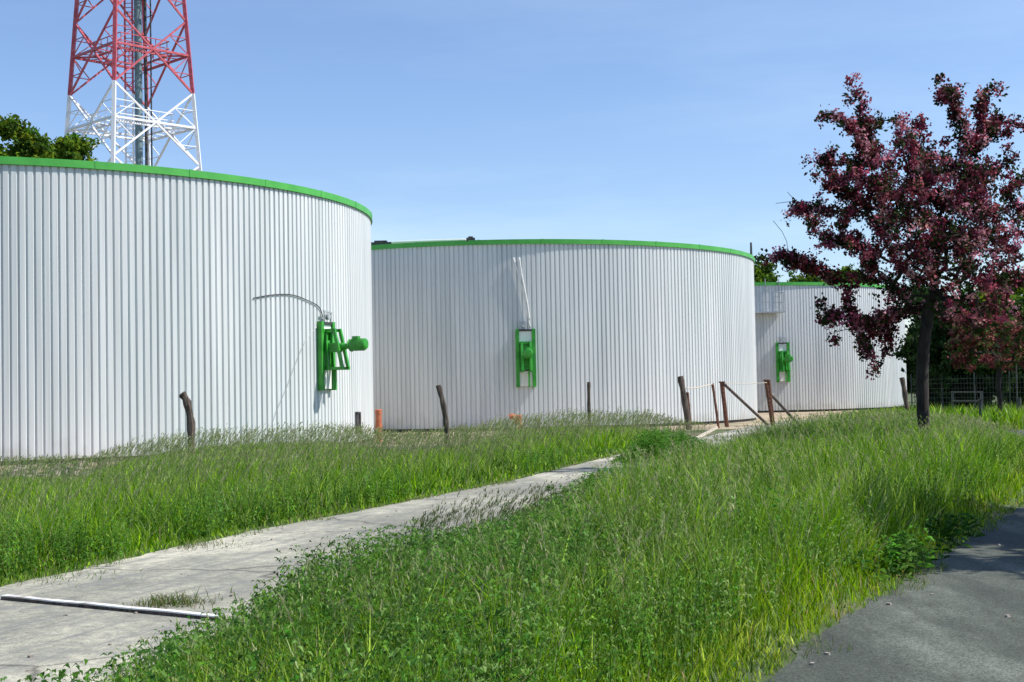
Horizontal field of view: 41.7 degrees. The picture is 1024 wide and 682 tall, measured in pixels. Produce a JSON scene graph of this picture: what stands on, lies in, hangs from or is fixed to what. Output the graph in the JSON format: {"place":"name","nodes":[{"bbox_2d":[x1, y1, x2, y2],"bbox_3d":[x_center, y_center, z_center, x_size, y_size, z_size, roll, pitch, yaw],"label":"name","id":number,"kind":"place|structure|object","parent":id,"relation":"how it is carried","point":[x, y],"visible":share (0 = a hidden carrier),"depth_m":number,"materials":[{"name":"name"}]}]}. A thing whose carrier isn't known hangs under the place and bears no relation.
{"place":"outdoors","nodes":[
{"label":"outdoors","id":0,"kind":"place"},
{"bbox_2d":[0,419,824,681],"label":"driveway","id":1,"kind":"structure","parent":0,"point":[50,637],"depth_m":11.54,"materials":[{"name":"concrete"}]},
{"bbox_2d":[1,594,222,619],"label":"metal pipe","id":2,"kind":"object","parent":1,"relation":"on","point":[123,608],"visible":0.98,"depth_m":10.08,"materials":[{"name":"grey metal"}]},
{"bbox_2d":[120,587,222,610],"bbox_3d":[-2.557,1.956,10.281,0.978,0.112,0.707,-1,-2,-15],"label":"grass tuft","id":3,"kind":"object","parent":1,"relation":"on","point":[161,601],"visible":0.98,"depth_m":10.26,"materials":[{"name":"green plant"}]},
{"bbox_2d":[155,536,259,551],"bbox_3d":[-3.307,2.136,14.270,1.413,0.068,1.176,-2,-2,13],"label":"grass tuft","id":4,"kind":"object","parent":1,"relation":"on","point":[188,544],"visible":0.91,"depth_m":14.17,"materials":[{"name":"green plant"}]},
{"bbox_2d":[0,392,1023,681],"bbox_3d":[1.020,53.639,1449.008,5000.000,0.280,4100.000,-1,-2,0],"label":"ground","id":5,"kind":"structure","parent":0,"point":[832,604],"depth_m":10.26,"materials":[{"name":"green plant"}]},
{"bbox_2d":[0,113,102,160],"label":"tree","id":6,"kind":"object","parent":5,"relation":"on","point":[28,142],"visible":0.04,"depth_m":78.92,"materials":[{"name":"green plant"}]},
{"bbox_2d":[49,140,59,155],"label":"tree","id":7,"kind":"object","parent":5,"relation":"on","point":[52,143],"depth_m":84.10,"materials":[{"name":"green plant"}]},
{"bbox_2d":[179,391,195,457],"bbox_3d":[-7.222,2.041,29.951,0.360,1.854,0.195,-1,-2,0],"label":"fence post","id":8,"kind":"object","parent":5,"relation":"on","point":[187,405],"visible":0.68,"depth_m":29.90,"materials":[{"name":"brown wood"}]},
{"bbox_2d":[7,433,488,477],"bbox_3d":[-4.815,2.988,37.599,7.948,0.194,25.830,-2,-2,19],"label":"rubble","id":9,"kind":"object","parent":5,"relation":"on","point":[13,472],"visible":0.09,"depth_m":28.94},
{"bbox_2d":[0,407,712,586],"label":"meadow grass","id":10,"kind":"structure","parent":5,"relation":"on","point":[143,474],"depth_m":20.98,"materials":[{"name":"green plant"}]},
{"bbox_2d":[0,410,858,472],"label":"gravel yard","id":11,"kind":"structure","parent":5,"relation":"on","point":[764,416],"depth_m":55.40,"materials":[{"name":"beige gravel"}]},
{"bbox_2d":[64,0,201,170],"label":"lattice mast","id":12,"kind":"object","parent":11,"relation":"on","point":[139,21],"visible":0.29,"depth_m":100.34,"materials":[{"name":"metal"}]},
{"bbox_2d":[0,156,373,465],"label":"storage tank","id":13,"kind":"object","parent":11,"relation":"on","point":[130,305],"visible":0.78,"depth_m":34.44,"materials":[{"name":"metal"}]},
{"bbox_2d":[254,294,322,316],"bbox_3d":[-6.171,-1.007,37.543,0.121,0.591,3.011,-2,-2,30],"label":"cable","id":14,"kind":"object","parent":13,"relation":"attached to","point":[293,295],"visible":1,"depth_m":37.46,"materials":[{"name":"black plastic"}]},
{"bbox_2d":[272,328,315,424],"bbox_3d":[-6.001,0.890,37.669,0.065,2.878,2.236,-2,-2,29],"label":"control line","id":15,"kind":"object","parent":13,"relation":"attached to","point":[290,377],"visible":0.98,"depth_m":37.34,"materials":[{"name":"grey metal"}]},
{"bbox_2d":[375,409,381,441],"bbox_3d":[-4.105,2.661,41.434,0.230,1.120,0.230,-1,-2,0],"label":"drain pipe","id":16,"kind":"object","parent":11,"relation":"on","point":[378,417],"visible":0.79,"depth_m":41.36,"materials":[{"name":"orange plastic"}]},
{"bbox_2d":[508,414,521,425],"bbox_3d":[0.122,3.088,50.422,0.505,0.754,0.276,-1,-2,0],"label":"drain pipe","id":17,"kind":"object","parent":11,"relation":"on","point":[514,417],"visible":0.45,"depth_m":50.33,"materials":[{"name":"plastic"}]},
{"bbox_2d":[371,236,757,431],"bbox_3d":[-0.396,-0.190,63.555,23.816,8.170,25.127,-1,-2,-1],"label":"storage tank","id":18,"kind":"object","parent":11,"relation":"on","point":[629,325],"visible":0.67,"depth_m":52.99,"materials":[{"name":"metal"}]},
{"bbox_2d":[513,258,530,327],"bbox_3d":[0.378,-1.888,52.412,0.652,2.744,0.059,-1,-2,-4],"label":"rope","id":19,"kind":"object","parent":18,"relation":"attached to","point":[522,291],"visible":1,"depth_m":52.40,"materials":[{"name":"white"}]},
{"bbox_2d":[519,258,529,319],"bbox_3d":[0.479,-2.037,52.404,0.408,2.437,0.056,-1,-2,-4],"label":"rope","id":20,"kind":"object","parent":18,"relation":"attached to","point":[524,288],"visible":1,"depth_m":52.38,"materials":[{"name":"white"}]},
{"bbox_2d":[678,376,691,429],"bbox_3d":[6.324,2.348,49.142,0.511,2.160,0.255,-1,-2,0],"label":"fence post","id":21,"kind":"object","parent":11,"relation":"on","point":[684,398],"visible":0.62,"depth_m":49.07,"materials":[{"name":"brown wood"}]},
{"bbox_2d":[686,392,691,426],"bbox_3d":[6.499,2.640,49.333,0.207,1.536,0.115,-1,-2,0],"label":"fence post","id":22,"kind":"object","parent":11,"relation":"on","point":[687,393],"visible":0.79,"depth_m":49.31,"materials":[{"name":"brown wood"}]},
{"bbox_2d":[719,381,767,426],"bbox_3d":[8.912,2.468,51.671,2.061,1.863,0.250,-1,-2,-15],"label":"gate post","id":23,"kind":"object","parent":11,"relation":"on","point":[723,397],"visible":0.83,"depth_m":51.41,"materials":[{"name":"brown wood"}]},
{"bbox_2d":[763,379,796,425],"bbox_3d":[10.521,2.451,52.648,1.544,1.908,0.298,0,-2,-21],"label":"gate post","id":24,"kind":"object","parent":11,"relation":"on","point":[769,395],"visible":0.75,"depth_m":52.39,"materials":[{"name":"brown wood"}]},
{"bbox_2d":[724,382,766,383],"bbox_3d":[8.991,1.634,51.905,2.063,0.065,0.108,0,-2,-29],"label":"string","id":25,"kind":"object","parent":24,"relation":"attached to","point":[739,383],"visible":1,"depth_m":51.80,"materials":[{"name":"beige fabric"}]},
{"bbox_2d":[754,279,906,412],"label":"storage tank","id":26,"kind":"object","parent":11,"relation":"on","point":[802,365],"visible":0.28,"depth_m":77.38,"materials":[{"name":"metal"}]},
{"bbox_2d":[291,477,589,588],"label":"plume grass","id":27,"kind":"structure","parent":5,"relation":"on","point":[503,511],"depth_m":12.04,"materials":[{"name":"green plant"}]},
{"bbox_2d":[436,385,449,445],"bbox_3d":[-1.775,2.089,34.948,0.376,1.918,0.164,-1,-2,0],"label":"fence post","id":28,"kind":"object","parent":5,"relation":"on","point":[443,406],"visible":0.61,"depth_m":34.90,"materials":[{"name":"brown wood"}]},
{"bbox_2d":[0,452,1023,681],"bbox_3d":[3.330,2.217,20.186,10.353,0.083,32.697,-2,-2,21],"label":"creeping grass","id":29,"kind":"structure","parent":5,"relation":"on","point":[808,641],"depth_m":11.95,"materials":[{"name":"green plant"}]},
{"bbox_2d":[587,382,590,427],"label":"fence post","id":30,"kind":"object","parent":5,"relation":"on","point":[588,397],"visible":0.56,"depth_m":43.92,"materials":[{"name":"brown wood"}]},
{"bbox_2d":[696,426,717,437],"bbox_3d":[6.619,3.078,45.452,0.090,0.080,10.691,-2,-2,12],"label":"kerb edge","id":31,"kind":"object","parent":5,"relation":"on","point":[707,432],"visible":0.9,"depth_m":44.52,"materials":[{"name":"beige concrete"}]},
{"bbox_2d":[711,383,719,427],"bbox_3d":[7.638,2.508,50.435,0.310,1.868,0.116,-1,-2,0],"label":"fence post","id":32,"kind":"object","parent":5,"relation":"on","point":[715,404],"visible":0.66,"depth_m":50.41,"materials":[{"name":"metal"}]},
{"bbox_2d":[754,252,784,281],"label":"tree","id":33,"kind":"object","parent":5,"relation":"on","point":[761,274],"visible":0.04,"depth_m":107.42,"materials":[{"name":"green plant"}]},
{"bbox_2d":[787,270,819,281],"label":"tree","id":34,"kind":"object","parent":5,"relation":"on","point":[794,278],"visible":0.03,"depth_m":112.39,"materials":[{"name":"green plant"}]},
{"bbox_2d":[811,263,872,282],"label":"tree","id":35,"kind":"object","parent":5,"relation":"on","point":[845,269],"depth_m":105.36,"materials":[{"name":"green plant"}]},
{"bbox_2d":[754,69,1023,431],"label":"hawthorn tree","id":36,"kind":"object","parent":5,"relation":"on","point":[923,177],"visible":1,"depth_m":25.72,"materials":[{"name":"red plant"}]},
{"bbox_2d":[900,377,909,410],"bbox_3d":[16.350,2.483,55.937,0.447,1.969,0.228,-1,-2,0],"label":"fence post","id":37,"kind":"object","parent":5,"relation":"on","point":[904,392],"visible":0.63,"depth_m":55.87,"materials":[{"name":"brown wood"}]},
{"bbox_2d":[905,269,929,392],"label":"tree","id":38,"kind":"object","parent":5,"relation":"on","point":[908,362],"visible":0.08,"depth_m":103.47,"materials":[{"name":"green plant"}]},
{"bbox_2d":[820,399,1023,430],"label":"roadside grass","id":39,"kind":"structure","parent":5,"relation":"on","point":[1007,415],"depth_m":44.49,"materials":[{"name":"green plant"}]},
{"bbox_2d":[897,293,981,341],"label":"tree","id":40,"kind":"object","parent":5,"relation":"on","point":[909,333],"depth_m":74.09,"materials":[{"name":"green plant"}]},
{"bbox_2d":[893,287,991,402],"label":"tree","id":41,"kind":"object","parent":5,"relation":"on","point":[901,354],"visible":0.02,"depth_m":67.05,"materials":[{"name":"green plant"}]},
{"bbox_2d":[899,292,1022,410],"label":"tree","id":42,"kind":"object","parent":5,"relation":"on","point":[940,361],"visible":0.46,"depth_m":58.65,"materials":[{"name":"green plant"}]},
{"bbox_2d":[910,371,1023,411],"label":"fence","id":43,"kind":"object","parent":5,"relation":"on","point":[993,397],"visible":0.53,"depth_m":55.93,"materials":[{"name":"grey metal"}]},
{"bbox_2d":[951,391,982,408],"bbox_3d":[18.575,2.662,54.927,0.140,1.230,2.171,-1,-2,-14],"label":"rail barrier","id":44,"kind":"object","parent":5,"relation":"on","point":[953,400],"visible":0.71,"depth_m":55.13,"materials":[{"name":"metal"}]},
{"bbox_2d":[978,399,982,416],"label":"short post","id":45,"kind":"object","parent":5,"relation":"on","point":[980,405],"visible":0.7,"depth_m":42.89,"materials":[{"name":"metal"}]},
{"bbox_2d":[944,306,1023,413],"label":"hawthorn tree","id":46,"kind":"object","parent":5,"relation":"on","point":[1007,338],"visible":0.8,"depth_m":45.88,"materials":[{"name":"red plant"}]},
{"bbox_2d":[962,272,1023,405],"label":"tree","id":47,"kind":"object","parent":5,"relation":"on","point":[1017,294],"visible":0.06,"depth_m":69.83,"materials":[{"name":"green plant"}]},
{"bbox_2d":[976,293,1023,406],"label":"tree","id":48,"kind":"object","parent":5,"relation":"on","point":[1020,379],"visible":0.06,"depth_m":61.94,"materials":[{"name":"green plant"}]},
{"bbox_2d":[1015,365,1020,409],"bbox_3d":[19.507,1.806,51.941,0.258,2.612,0.185,-2,-2,23],"label":"pale pole","id":49,"kind":"object","parent":5,"relation":"on","point":[1018,401],"visible":0.4,"depth_m":51.92,"materials":[{"name":"wood"}]},
{"bbox_2d":[0,0,1023,336],"label":"sky","id":50,"kind":"structure","parent":0,"point":[675,121],"materials":[{"name":"blue"}]},
{"bbox_2d":[765,430,1023,681],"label":"road","id":51,"kind":"structure","parent":0,"point":[965,625],"depth_m":8.65,"materials":[{"name":"grey asphalt"}]},
{"bbox_2d":[26,463,1023,671],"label":"pebbles","id":52,"kind":"object","parent":51,"relation":"on","point":[811,663],"visible":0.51,"depth_m":9.88,"materials":[{"name":"grey stone"}]}
]}

